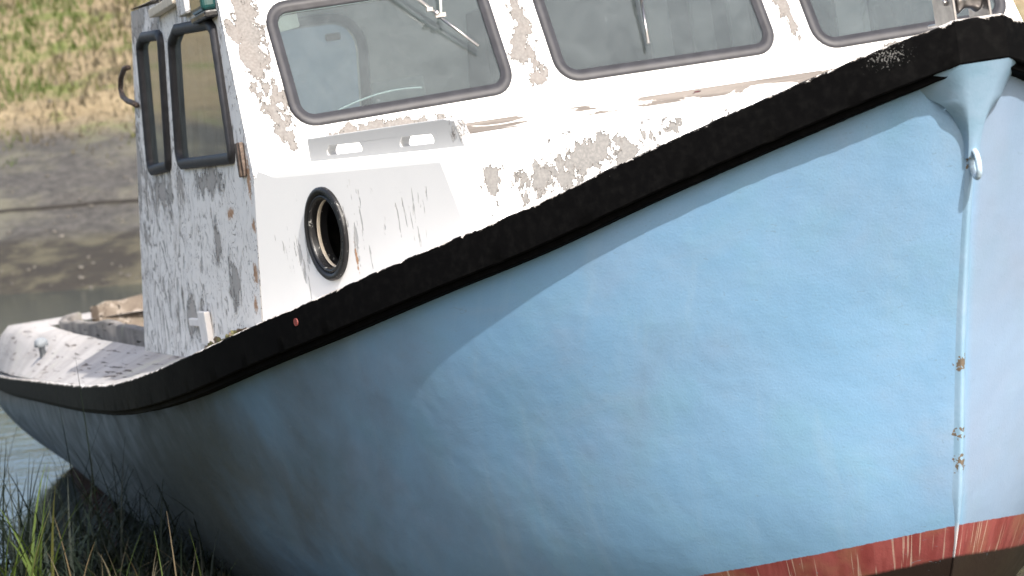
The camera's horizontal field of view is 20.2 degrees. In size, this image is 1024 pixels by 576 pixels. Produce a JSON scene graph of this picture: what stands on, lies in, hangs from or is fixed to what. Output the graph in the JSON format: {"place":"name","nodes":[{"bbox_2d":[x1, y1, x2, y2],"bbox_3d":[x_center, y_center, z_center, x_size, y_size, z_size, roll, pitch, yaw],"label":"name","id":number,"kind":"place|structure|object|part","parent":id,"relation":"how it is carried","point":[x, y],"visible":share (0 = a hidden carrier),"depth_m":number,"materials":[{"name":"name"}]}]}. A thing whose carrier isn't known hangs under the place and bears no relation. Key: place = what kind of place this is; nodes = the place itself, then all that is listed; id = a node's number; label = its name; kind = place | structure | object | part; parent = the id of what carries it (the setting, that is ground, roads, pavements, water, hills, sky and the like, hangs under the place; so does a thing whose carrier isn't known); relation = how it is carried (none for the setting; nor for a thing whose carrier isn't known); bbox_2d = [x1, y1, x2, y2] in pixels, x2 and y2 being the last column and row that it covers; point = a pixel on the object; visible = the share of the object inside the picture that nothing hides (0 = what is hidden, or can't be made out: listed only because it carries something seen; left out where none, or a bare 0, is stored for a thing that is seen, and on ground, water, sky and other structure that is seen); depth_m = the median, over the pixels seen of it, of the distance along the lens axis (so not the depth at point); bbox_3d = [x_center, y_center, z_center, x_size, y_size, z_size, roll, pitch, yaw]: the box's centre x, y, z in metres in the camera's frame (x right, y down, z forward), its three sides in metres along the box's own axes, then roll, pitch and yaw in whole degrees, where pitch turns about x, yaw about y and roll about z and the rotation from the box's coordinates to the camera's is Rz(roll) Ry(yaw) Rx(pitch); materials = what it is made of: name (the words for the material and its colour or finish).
{"place":"outdoors","nodes":[
{"label":"outdoors","id":0,"kind":"place"},
{"bbox_2d":[0,283,175,574],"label":"water","id":1,"kind":"structure","parent":0,"point":[15,309],"depth_m":18.50,"materials":[{"name":"grey liquid"}]},
{"bbox_2d":[0,0,359,167],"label":"bank grass","id":2,"kind":"structure","parent":0,"point":[18,5],"depth_m":36.00,"materials":[{"name":"plant"}]},
{"bbox_2d":[0,0,1023,575],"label":"ground","id":3,"kind":"structure","parent":0,"point":[56,260],"depth_m":31.93,"materials":[{"name":"brown soil"}]},
{"bbox_2d":[0,198,138,212],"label":"rope","id":4,"kind":"object","parent":3,"relation":"on","point":[70,205],"visible":0.09,"depth_m":30.98,"materials":[{"name":"grey fabric"}]},
{"bbox_2d":[0,357,236,575],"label":"shore grass","id":5,"kind":"structure","parent":3,"relation":"on","point":[25,558],"depth_m":11.21,"materials":[{"name":"green plant"}]},
{"bbox_2d":[0,95,359,287],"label":"pebbles","id":6,"kind":"object","parent":3,"relation":"on","point":[74,215],"visible":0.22,"depth_m":30.47,"materials":[{"name":"grey stone"}]},
{"bbox_2d":[0,0,1023,575],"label":"fishing boat","id":7,"kind":"object","parent":3,"relation":"on","point":[614,286],"visible":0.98,"depth_m":8.13,"materials":[{"name":"paint"}]},
{"bbox_3d":[-1.331,-0.687,10.762,0.042,0.554,0.574,-7,7,-15],"label":"window frame","id":8,"kind":"part","parent":7,"relation":"part of","materials":[{"name":"rubber"}]},
{"bbox_3d":[-1.062,-0.649,9.806,0.041,0.538,1.107,-7,7,-15],"label":"window frame","id":9,"kind":"part","parent":7,"relation":"part of","materials":[{"name":"rubber"}]},
{"bbox_2d":[204,328,246,347],"bbox_3d":[-0.947,0.183,9.651,0.090,0.164,0.693,-7,7,-16],"label":"moss","id":10,"kind":"object","parent":7,"relation":"on","point":[216,339],"visible":0.09,"depth_m":9.74,"materials":[{"name":"green plant"}]},
{"bbox_3d":[-0.397,-0.775,9.334,0.747,0.434,0.258,-9,2,-15],"label":"window frame","id":11,"kind":"part","parent":7,"relation":"part of","materials":[{"name":"grey rubber"}]},
{"bbox_3d":[0.462,-0.931,9.580,0.774,0.421,0.250,-9,2,-15],"label":"window frame","id":12,"kind":"part","parent":7,"relation":"part of","materials":[{"name":"grey rubber"}]},
{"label":"window frame","id":13,"kind":"part","parent":7,"relation":"part of","materials":[{"name":"rubber"}]},
{"bbox_3d":[1.299,-1.058,9.806,0.721,0.431,0.256,-9,2,-15],"label":"window frame","id":14,"kind":"part","parent":7,"relation":"part of","materials":[{"name":"grey rubber"}]},
{"bbox_3d":[1.503,-1.090,10.534,0.063,0.529,1.106,-9,2,-15],"label":"window frame","id":15,"kind":"part","parent":7,"relation":"part of","materials":[{"name":"rubber"}]}
]}

